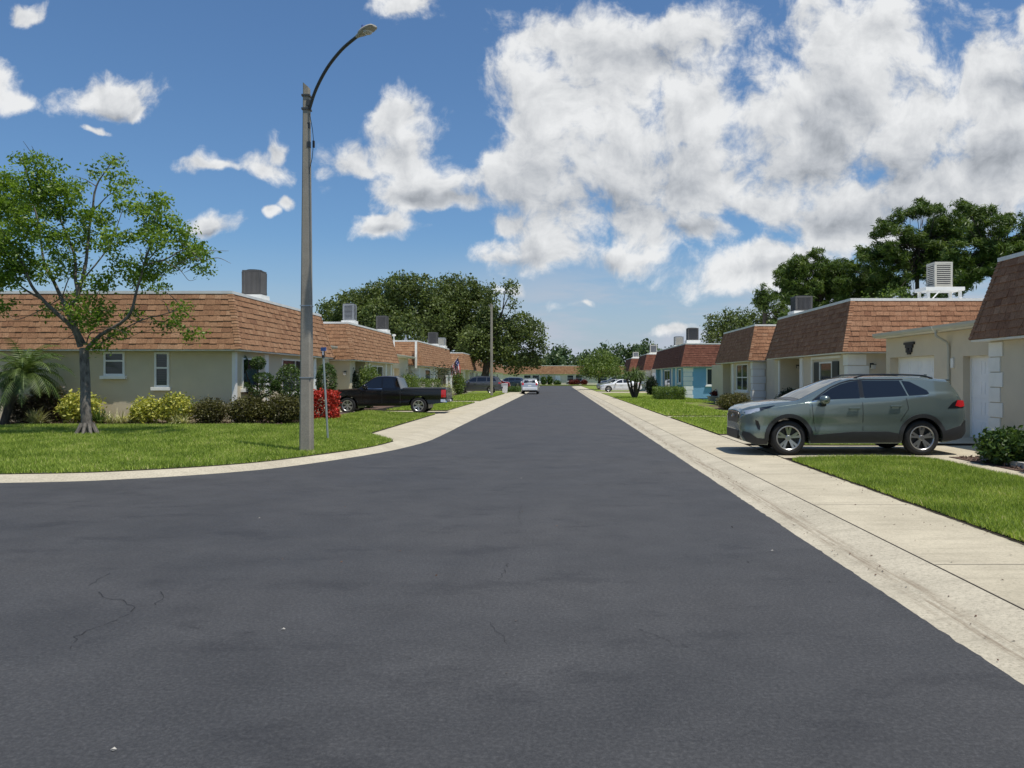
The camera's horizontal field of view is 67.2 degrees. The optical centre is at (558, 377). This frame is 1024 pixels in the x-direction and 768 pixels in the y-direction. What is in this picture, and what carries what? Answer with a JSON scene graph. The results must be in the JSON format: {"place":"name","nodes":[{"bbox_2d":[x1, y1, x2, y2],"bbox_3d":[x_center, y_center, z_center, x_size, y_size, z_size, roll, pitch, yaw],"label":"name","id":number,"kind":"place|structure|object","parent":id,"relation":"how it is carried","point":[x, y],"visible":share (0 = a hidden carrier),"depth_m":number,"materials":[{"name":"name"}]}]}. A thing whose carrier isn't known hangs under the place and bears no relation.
{"place":"outdoors","nodes":[
{"label":"outdoors","id":0,"kind":"place"},
{"bbox_2d":[0,414,434,473],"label":"lawn","id":1,"kind":"structure","parent":0,"point":[315,454],"depth_m":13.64,"materials":[{"name":"plant"}]},
{"bbox_2d":[0,141,227,434],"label":"street tree","id":2,"kind":"object","parent":1,"relation":"on","point":[35,195],"visible":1,"depth_m":19.33,"materials":[{"name":"green plant"}]},
{"bbox_2d":[321,347,328,437],"bbox_3d":[-5.801,0.446,19.116,0.189,2.412,0.595,0,0,-24],"label":"street sign","id":3,"kind":"object","parent":1,"relation":"on","point":[323,349],"visible":0.87,"depth_m":19.08,"materials":[{"name":"metal"}]},
{"bbox_2d":[313,387,341,418],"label":"shrub","id":4,"kind":"object","parent":1,"relation":"on","point":[333,409],"visible":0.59,"depth_m":26.63,"materials":[{"name":"red plant"}]},
{"bbox_2d":[299,24,376,450],"bbox_3d":[-4.456,-2.569,15.520,2.337,8.650,0.337,0,0,35],"label":"street lamp","id":5,"kind":"object","parent":1,"relation":"on","point":[306,430],"visible":0.98,"depth_m":16.01,"materials":[{"name":"metal"}]},
{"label":"flower bed","id":6,"kind":"structure","parent":1,"relation":"on","visible":0},
{"bbox_2d":[2,394,36,422],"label":"shrub","id":7,"kind":"object","parent":6,"relation":"on","point":[17,410],"visible":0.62,"depth_m":23.64,"materials":[{"name":"green plant"}]},
{"bbox_2d":[0,338,74,424],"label":"palm","id":8,"kind":"object","parent":6,"relation":"on","point":[20,374],"visible":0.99,"depth_m":22.79,"materials":[{"name":"green plant"}]},
{"bbox_2d":[16,406,59,423],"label":"striped grass","id":9,"kind":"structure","parent":6,"relation":"on","point":[33,417],"depth_m":22.99,"materials":[{"name":"green plant"}]},
{"bbox_2d":[25,382,66,422],"bbox_3d":[-15.867,0.772,23.865,1.490,1.347,1.053,0,0,0],"label":"shrub","id":10,"kind":"object","parent":6,"relation":"on","point":[47,407],"visible":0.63,"depth_m":23.71,"materials":[{"name":"green plant"}]},
{"bbox_2d":[53,388,106,423],"bbox_3d":[-14.495,0.871,23.375,1.536,1.178,1.276,0,0,0],"label":"shrub","id":11,"kind":"object","parent":6,"relation":"on","point":[70,406],"visible":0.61,"depth_m":23.21,"materials":[{"name":"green plant"}]},
{"bbox_2d":[92,408,112,423],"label":"shrub","id":12,"kind":"object","parent":6,"relation":"on","point":[97,418],"visible":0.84,"depth_m":23.13,"materials":[{"name":"green plant"}]},
{"bbox_2d":[103,411,132,423],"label":"striped grass","id":13,"kind":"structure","parent":6,"relation":"on","point":[109,419],"depth_m":23.11,"materials":[{"name":"green plant"}]},
{"bbox_2d":[123,393,165,423],"bbox_3d":[-12.539,0.951,23.359,1.194,1.004,1.172,0,0,-26],"label":"shrub","id":14,"kind":"object","parent":6,"relation":"on","point":[142,411],"visible":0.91,"depth_m":23.13,"materials":[{"name":"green plant"}]},
{"bbox_2d":[6,421,282,424],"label":"mulch","id":15,"kind":"object","parent":6,"relation":"on","point":[160,422],"visible":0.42,"depth_m":23.31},
{"bbox_2d":[154,391,197,423],"bbox_3d":[-11.651,0.929,23.478,1.227,1.057,1.217,0,0,34],"label":"shrub","id":16,"kind":"object","parent":6,"relation":"on","point":[177,404],"visible":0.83,"depth_m":23.23,"materials":[{"name":"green plant"}]},
{"bbox_2d":[188,395,230,423],"bbox_3d":[-10.603,0.971,23.368,1.230,0.926,1.119,0,0,0],"label":"shrub","id":17,"kind":"object","parent":6,"relation":"on","point":[206,409],"visible":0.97,"depth_m":23.22,"materials":[{"name":"green plant"}]},
{"bbox_2d":[224,391,268,423],"bbox_3d":[-9.498,0.925,23.546,1.403,1.024,1.423,0,0,0],"label":"shrub","id":18,"kind":"object","parent":6,"relation":"on","point":[244,410],"visible":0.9,"depth_m":23.21,"materials":[{"name":"green plant"}]},
{"bbox_2d":[244,356,280,399],"bbox_3d":[-9.792,0.322,25.000,1.540,2.169,0.768,0,0,0],"label":"topiary","id":19,"kind":"object","parent":6,"relation":"on","point":[275,385],"visible":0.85,"depth_m":24.92,"materials":[{"name":"green plant"}]},
{"bbox_2d":[256,393,299,423],"bbox_3d":[-8.480,0.906,23.604,1.543,1.067,1.331,0,0,-26],"label":"shrub","id":20,"kind":"object","parent":6,"relation":"on","point":[279,408],"visible":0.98,"depth_m":23.33,"materials":[{"name":"green plant"}]},
{"bbox_2d":[276,363,299,405],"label":"dome shrub","id":21,"kind":"object","parent":6,"relation":"on","point":[286,369],"visible":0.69,"depth_m":25.42,"materials":[{"name":"green plant"}]},
{"bbox_2d":[315,362,337,396],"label":"dome shrub","id":22,"kind":"object","parent":6,"relation":"on","point":[329,369],"visible":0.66,"depth_m":27.87,"materials":[{"name":"green plant"}]},
{"bbox_2d":[286,409,434,429],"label":"grass","id":23,"kind":"structure","parent":0,"point":[368,418],"depth_m":26.75,"materials":[{"name":"green plant"}]},
{"bbox_2d":[339,411,445,414],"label":"driveway","id":24,"kind":"structure","parent":0,"point":[436,412],"depth_m":36.07,"materials":[{"name":"concrete"}]},
{"bbox_2d":[329,376,452,412],"bbox_3d":[-7.500,0.738,34.620,5.340,1.675,2.194,0,0,0],"label":"pickup truck","id":25,"kind":"object","parent":24,"relation":"on","point":[387,391],"visible":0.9,"depth_m":33.71,"materials":[{"name":"black paint"}]},
{"bbox_2d":[387,401,472,409],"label":"grass","id":26,"kind":"structure","parent":0,"point":[445,406],"depth_m":40.29,"materials":[{"name":"green plant"}]},
{"bbox_2d":[373,392,519,441],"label":"pavement","id":27,"kind":"structure","parent":0,"point":[399,432],"depth_m":28.27,"materials":[{"name":"concrete"}]},
{"bbox_2d":[452,393,504,400],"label":"lawn","id":28,"kind":"structure","parent":0,"point":[475,400],"depth_m":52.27,"materials":[{"name":"plant"}]},
{"bbox_2d":[489,303,494,394],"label":"street lamp","id":29,"kind":"object","parent":28,"relation":"on","point":[491,306],"visible":0.97,"depth_m":64.90,"materials":[{"name":"metal"}]},
{"bbox_2d":[467,390,508,392],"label":"lawn","id":30,"kind":"structure","parent":0,"point":[499,391],"depth_m":80.93,"materials":[{"name":"plant"}]},
{"bbox_2d":[450,277,553,375],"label":"oak tree","id":31,"kind":"object","parent":30,"relation":"on","point":[505,345],"visible":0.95,"depth_m":91.31,"materials":[{"name":"green plant"}]},
{"bbox_2d":[0,386,1023,767],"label":"road","id":32,"kind":"structure","parent":0,"point":[604,588],"depth_m":5.10,"materials":[{"name":"grey asphalt"}]},
{"bbox_2d":[0,386,539,482],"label":"kerb","id":33,"kind":"structure","parent":32,"relation":"on","point":[431,433],"depth_m":14.11,"materials":[{"name":"concrete"}]},
{"bbox_2d":[502,377,522,386],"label":"parked car","id":34,"kind":"object","parent":32,"relation":"on","point":[515,381],"visible":0.41,"depth_m":117.11,"materials":[{"name":"blue paint"}]},
{"bbox_2d":[521,378,540,393],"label":"parked car","id":35,"kind":"object","parent":32,"relation":"on","point":[529,384],"visible":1,"depth_m":77.14,"materials":[{"name":"grey paint"}]},
{"bbox_2d":[572,386,1023,684],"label":"gutter","id":36,"kind":"object","parent":32,"relation":"on","point":[921,588],"visible":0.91,"depth_m":6.56,"materials":[{"name":"beige concrete"}]},
{"bbox_2d":[0,0,1023,361],"label":"sky","id":37,"kind":"structure","parent":0,"point":[640,169],"materials":[{"name":"blue"}]},
{"bbox_2d":[597,391,646,392],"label":"driveway","id":38,"kind":"structure","parent":0,"point":[619,392],"depth_m":81.82,"materials":[{"name":"concrete"}]},
{"bbox_2d":[600,379,641,391],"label":"parked car","id":39,"kind":"object","parent":38,"relation":"on","point":[619,384],"visible":0.73,"depth_m":84.42,"materials":[{"name":"white paint"}]},
{"bbox_2d":[636,354,655,391],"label":"bungalow","id":40,"kind":"object","parent":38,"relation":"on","point":[645,363],"visible":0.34,"depth_m":87.58,"materials":[{"name":"paint"}]},
{"bbox_2d":[602,393,727,416],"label":"lawn","id":41,"kind":"structure","parent":0,"point":[705,404],"depth_m":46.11,"materials":[{"name":"plant"}]},
{"bbox_2d":[617,366,648,397],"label":"ponytail palm","id":42,"kind":"object","parent":41,"relation":"on","point":[635,376],"visible":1,"depth_m":58.29,"materials":[{"name":"green plant"}]},
{"bbox_2d":[644,376,657,394],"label":"shrub","id":43,"kind":"object","parent":41,"relation":"on","point":[651,382],"visible":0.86,"depth_m":69.57,"materials":[{"name":"green plant"}]},
{"bbox_2d":[651,385,686,399],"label":"shrub","id":44,"kind":"object","parent":41,"relation":"on","point":[659,392],"visible":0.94,"depth_m":53.40,"materials":[{"name":"green plant"}]},
{"bbox_2d":[671,415,726,433],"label":"grass","id":45,"kind":"structure","parent":0,"point":[705,421],"depth_m":26.23,"materials":[{"name":"green plant"}]},
{"bbox_2d":[575,386,1023,609],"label":"pavement","id":46,"kind":"structure","parent":0,"point":[988,562],"depth_m":8.68,"materials":[{"name":"concrete"}]},
{"bbox_2d":[751,443,902,445],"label":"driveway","id":47,"kind":"structure","parent":0,"point":[839,444],"depth_m":17.75,"materials":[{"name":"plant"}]},
{"bbox_2d":[720,435,980,445],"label":"driveway","id":48,"kind":"structure","parent":0,"point":[966,441],"depth_m":18.61,"materials":[{"name":"concrete"}]},
{"bbox_2d":[750,446,978,460],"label":"driveway","id":49,"kind":"structure","parent":0,"point":[937,451],"depth_m":16.33,"materials":[{"name":"concrete"}]},
{"bbox_2d":[727,374,965,454],"bbox_3d":[6.013,0.739,16.380,4.614,1.649,2.239,0,0,0],"label":"parked suv","id":50,"kind":"object","parent":49,"relation":"on","point":[924,414],"visible":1,"depth_m":15.49,"materials":[{"name":"grey paint"}]},
{"bbox_2d":[792,453,1023,542],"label":"lawn","id":51,"kind":"structure","parent":0,"point":[940,504],"depth_m":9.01,"materials":[{"name":"plant"}]},
{"bbox_2d":[929,457,1023,476],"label":"garden path","id":52,"kind":"structure","parent":0,"point":[993,468],"depth_m":13.39,"materials":[{"name":"concrete"}]},
{"label":"ground","id":53,"kind":"structure","parent":0,"visible":0},
{"bbox_2d":[0,291,337,422],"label":"bungalow","id":54,"kind":"object","parent":53,"relation":"on","point":[240,326],"visible":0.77,"depth_m":24.23,"materials":[{"name":"beige paint"}]},
{"bbox_2d":[99,352,126,378],"bbox_3d":[-14.000,-0.390,24.180,0.800,0.860,0.140,0,0,0],"label":"window","id":55,"kind":"structure","parent":54,"relation":"in","point":[113,365],"depth_m":24.20,"materials":[{"name":"clear glass"}]},
{"bbox_2d":[150,352,170,390],"bbox_3d":[-12.500,-0.205,24.180,0.600,1.210,0.140,0,0,0],"label":"window","id":56,"kind":"structure","parent":54,"relation":"in","point":[161,359],"depth_m":24.21,"materials":[{"name":"clear glass"}]},
{"bbox_2d":[241,358,261,391],"bbox_3d":[-10.150,-0.095,25.415,0.140,1.110,1.490,0,0,0],"label":"window","id":57,"kind":"structure","parent":54,"relation":"in","point":[250,371],"depth_m":25.19,"materials":[{"name":"clear glass"}]},
{"bbox_2d":[242,269,269,300],"bbox_3d":[-10.950,-3.270,27.700,0.794,1.220,0.794,0,0,0],"label":"air conditioner","id":58,"kind":"object","parent":54,"relation":"on","point":[254,282],"visible":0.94,"depth_m":27.38,"materials":[{"name":"metal"}]},
{"bbox_2d":[281,359,299,394],"bbox_3d":[-10.150,0.000,29.740,0.140,1.420,3.040,0,0,0],"label":"window","id":59,"kind":"structure","parent":54,"relation":"in","point":[283,361],"depth_m":29.24,"materials":[{"name":"clear glass"}]},
{"bbox_2d":[315,280,388,325],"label":"oak tree","id":60,"kind":"object","parent":53,"relation":"on","point":[333,312],"visible":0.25,"depth_m":92.65,"materials":[{"name":"green plant"}]},
{"bbox_2d":[363,406,399,410],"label":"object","id":61,"kind":"object","parent":53,"relation":"on","point":[380,408],"visible":0.34,"depth_m":39.70,"materials":[{"name":"concrete"}]},
{"bbox_2d":[358,365,380,407],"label":"shrub","id":62,"kind":"object","parent":61,"relation":"on","point":[366,377],"visible":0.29,"depth_m":38.94,"materials":[{"name":"green plant"}]},
{"bbox_2d":[356,269,460,342],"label":"oak tree","id":63,"kind":"object","parent":53,"relation":"on","point":[400,297],"visible":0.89,"depth_m":90.01,"materials":[{"name":"green plant"}]},
{"bbox_2d":[401,372,419,386],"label":"shrub","id":64,"kind":"object","parent":53,"relation":"on","point":[410,381],"visible":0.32,"depth_m":52.63,"materials":[{"name":"green plant"}]},
{"bbox_2d":[395,340,452,386],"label":"bungalow","id":65,"kind":"object","parent":53,"relation":"on","point":[423,359],"visible":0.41,"depth_m":58.42,"materials":[{"name":"paint"}]},
{"bbox_2d":[424,271,499,351],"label":"oak tree","id":66,"kind":"object","parent":53,"relation":"on","point":[464,296],"visible":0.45,"depth_m":94.44,"materials":[{"name":"green plant"}]},
{"bbox_2d":[542,348,565,365],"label":"tree","id":67,"kind":"object","parent":53,"relation":"on","point":[556,358],"visible":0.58,"depth_m":203.28,"materials":[{"name":"green plant"}]},
{"bbox_2d":[548,341,571,360],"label":"tree","id":68,"kind":"object","parent":53,"relation":"on","point":[565,351],"visible":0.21,"depth_m":214.38,"materials":[{"name":"green plant"}]},
{"bbox_2d":[503,366,624,384],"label":"bungalow","id":69,"kind":"object","parent":53,"relation":"on","point":[564,374],"visible":0.33,"depth_m":172.39,"materials":[{"name":"paint"}]},
{"bbox_2d":[559,354,584,365],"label":"tree","id":70,"kind":"object","parent":53,"relation":"on","point":[572,358],"visible":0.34,"depth_m":207.77,"materials":[{"name":"green plant"}]},
{"bbox_2d":[572,348,626,388],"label":"garden tree","id":71,"kind":"object","parent":53,"relation":"on","point":[599,369],"visible":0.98,"depth_m":102.28,"materials":[{"name":"green plant"}]},
{"bbox_2d":[592,340,621,365],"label":"tree","id":72,"kind":"object","parent":53,"relation":"on","point":[606,348],"visible":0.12,"depth_m":209.66,"materials":[{"name":"green plant"}]},
{"bbox_2d":[618,343,645,365],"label":"tree","id":73,"kind":"object","parent":53,"relation":"on","point":[624,352],"visible":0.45,"depth_m":209.87,"materials":[{"name":"green plant"}]},
{"bbox_2d":[639,338,657,354],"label":"tree","id":74,"kind":"object","parent":53,"relation":"on","point":[643,351],"visible":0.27,"depth_m":220.70,"materials":[{"name":"green plant"}]},
{"bbox_2d":[652,343,720,397],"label":"bungalow","id":75,"kind":"object","parent":53,"relation":"on","point":[687,367],"visible":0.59,"depth_m":60.93,"materials":[{"name":"blue paint"}]},
{"bbox_2d":[663,370,670,390],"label":"window","id":76,"kind":"structure","parent":75,"relation":"in","point":[666,373],"depth_m":70.70,"materials":[{"name":"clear glass"}]},
{"bbox_2d":[685,328,699,342],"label":"air conditioner","id":77,"kind":"object","parent":75,"relation":"on","point":[692,335],"visible":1,"depth_m":63.06,"materials":[{"name":"metal"}]},
{"bbox_2d":[691,403,778,421],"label":"flower bed","id":78,"kind":"object","parent":53,"relation":"on","point":[714,406],"visible":0.18,"depth_m":41.22,"materials":[{"name":"soil"}]},
{"bbox_2d":[715,392,752,409],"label":"shrub","id":79,"kind":"object","parent":78,"relation":"on","point":[727,401],"visible":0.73,"depth_m":36.89,"materials":[{"name":"green plant"}]},
{"bbox_2d":[700,306,772,342],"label":"oak tree","id":80,"kind":"object","parent":53,"relation":"on","point":[729,321],"visible":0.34,"depth_m":98.76,"materials":[{"name":"green plant"}]},
{"bbox_2d":[712,324,775,400],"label":"bungalow","id":81,"kind":"object","parent":53,"relation":"on","point":[746,367],"visible":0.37,"depth_m":40.40,"materials":[{"name":"beige paint"}]},
{"bbox_2d":[735,364,748,392],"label":"window","id":82,"kind":"structure","parent":81,"relation":"in","point":[741,369],"depth_m":41.60,"materials":[{"name":"clear glass"}]},
{"bbox_2d":[749,283,789,323],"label":"pine tree","id":83,"kind":"object","parent":53,"relation":"on","point":[763,299],"visible":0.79,"depth_m":73.59,"materials":[{"name":"green plant"}]},
{"bbox_2d":[771,246,868,307],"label":"pine tree","id":84,"kind":"object","parent":53,"relation":"on","point":[821,272],"visible":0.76,"depth_m":75.93,"materials":[{"name":"green plant"}]},
{"bbox_2d":[829,257,900,301],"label":"pine tree","id":85,"kind":"object","parent":53,"relation":"on","point":[846,286],"visible":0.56,"depth_m":74.90,"materials":[{"name":"green plant"}]},
{"bbox_2d":[766,298,983,397],"bbox_3d":[17.181,-0.562,28.464,15.037,4.385,14.747,0,0,0],"label":"bungalow","id":86,"kind":"object","parent":53,"relation":"on","point":[855,336],"visible":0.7,"depth_m":26.50,"materials":[{"name":"beige paint"}]},
{"bbox_2d":[788,295,812,314],"bbox_3d":[10.900,-3.160,34.400,0.942,1.000,0.942,0,0,0],"label":"air conditioner","id":87,"kind":"object","parent":86,"relation":"on","point":[800,303],"visible":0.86,"depth_m":34.02,"materials":[{"name":"metal"}]},
{"bbox_2d":[814,361,838,381],"bbox_3d":[9.984,0.150,28.625,0.072,1.500,2.630,0,0,0],"label":"window","id":88,"kind":"structure","parent":86,"relation":"in","point":[822,370],"depth_m":28.69,"materials":[{"name":"clear glass"}]},
{"bbox_2d":[900,358,933,377],"bbox_3d":[11.023,0.485,23.350,0.054,2.170,2.820,0,0,0],"label":"garage door","id":89,"kind":"structure","parent":86,"relation":"in","point":[921,366],"depth_m":23.50,"materials":[{"name":"white metal"}]},
{"bbox_2d":[915,261,964,297],"bbox_3d":[14.100,-3.485,28.398,1.420,1.570,0.905,0,0,0],"label":"air conditioner","id":90,"kind":"object","parent":86,"relation":"on","point":[939,276],"visible":0.97,"depth_m":28.07,"materials":[{"name":"metal"}]},
{"bbox_2d":[861,282,916,297],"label":"garden tree","id":91,"kind":"object","parent":53,"relation":"on","point":[892,293],"visible":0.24,"depth_m":52.28,"materials":[{"name":"green plant"}]},
{"bbox_2d":[853,194,984,297],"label":"pine tree","id":92,"kind":"object","parent":53,"relation":"on","point":[934,236],"visible":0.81,"depth_m":71.08,"materials":[{"name":"green plant"}]},
{"bbox_2d":[932,251,1023,437],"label":"bungalow","id":93,"kind":"object","parent":53,"relation":"on","point":[985,361],"visible":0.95,"depth_m":17.51,"materials":[{"name":"beige paint"}]},
{"bbox_2d":[972,358,989,437],"bbox_3d":[10.923,0.525,19.125,0.054,2.090,2.270,0,0,0],"label":"garage door","id":94,"kind":"structure","parent":93,"relation":"in","point":[980,372],"depth_m":19.87,"materials":[{"name":"white metal"}]},
{"bbox_2d":[940,198,1023,291],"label":"pine tree","id":95,"kind":"object","parent":53,"relation":"on","point":[979,264],"visible":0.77,"depth_m":64.98,"materials":[{"name":"green plant"}]},
{"bbox_2d":[950,457,1023,472],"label":"flower bed","id":96,"kind":"object","parent":53,"relation":"on","point":[994,465],"visible":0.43,"depth_m":13.71,"materials":[{"name":"soil"}]},
{"bbox_2d":[972,425,1023,465],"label":"shrub","id":97,"kind":"object","parent":96,"relation":"on","point":[999,445],"visible":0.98,"depth_m":13.52,"materials":[{"name":"green plant"}]},
{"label":"flower bed","id":98,"kind":"structure","parent":53,"relation":"on","visible":0},
{"bbox_2d":[428,362,462,386],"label":"garden tree","id":99,"kind":"object","parent":98,"relation":"on","point":[443,380],"visible":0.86,"depth_m":59.86,"materials":[{"name":"green plant"}]},
{"bbox_2d":[449,371,465,394],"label":"shrub","id":100,"kind":"object","parent":98,"relation":"on","point":[458,385],"visible":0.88,"depth_m":70.01,"materials":[{"name":"green plant"}]},
{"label":"driveway","id":101,"kind":"structure","parent":0,"visible":0},
{"bbox_2d":[323,322,411,410],"bbox_3d":[-17.882,-0.562,45.732,16.036,4.385,16.936,0,0,0],"label":"bungalow","id":102,"kind":"object","parent":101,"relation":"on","point":[358,345],"visible":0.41,"depth_m":39.35,"materials":[{"name":"beige paint"}]},
{"bbox_2d":[341,303,357,323],"bbox_3d":[-10.850,-3.260,40.000,0.694,1.200,0.694,0,0,0],"label":"air conditioner","id":103,"kind":"object","parent":102,"relation":"on","point":[349,312],"visible":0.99,"depth_m":39.72,"materials":[{"name":"metal"}]},
{"bbox_2d":[376,315,389,332],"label":"air conditioner","id":104,"kind":"object","parent":102,"relation":"on","point":[382,322],"visible":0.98,"depth_m":46.69,"materials":[{"name":"metal"}]},
{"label":"driveway","id":105,"kind":"structure","parent":0,"visible":0},
{"bbox_2d":[450,352,476,392],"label":"bungalow","id":106,"kind":"object","parent":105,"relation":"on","point":[467,367],"visible":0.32,"depth_m":84.13,"materials":[{"name":"paint"}]},
{"bbox_2d":[453,376,502,392],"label":"parked suv","id":107,"kind":"object","parent":105,"relation":"on","point":[479,383],"visible":0.65,"depth_m":76.87,"materials":[{"name":"grey paint"}]},
{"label":"driveway","id":108,"kind":"structure","parent":0,"visible":0},
{"bbox_2d":[624,358,638,373],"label":"bungalow","id":109,"kind":"object","parent":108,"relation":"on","point":[630,363],"visible":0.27,"depth_m":105.90,"materials":[{"name":"paint"}]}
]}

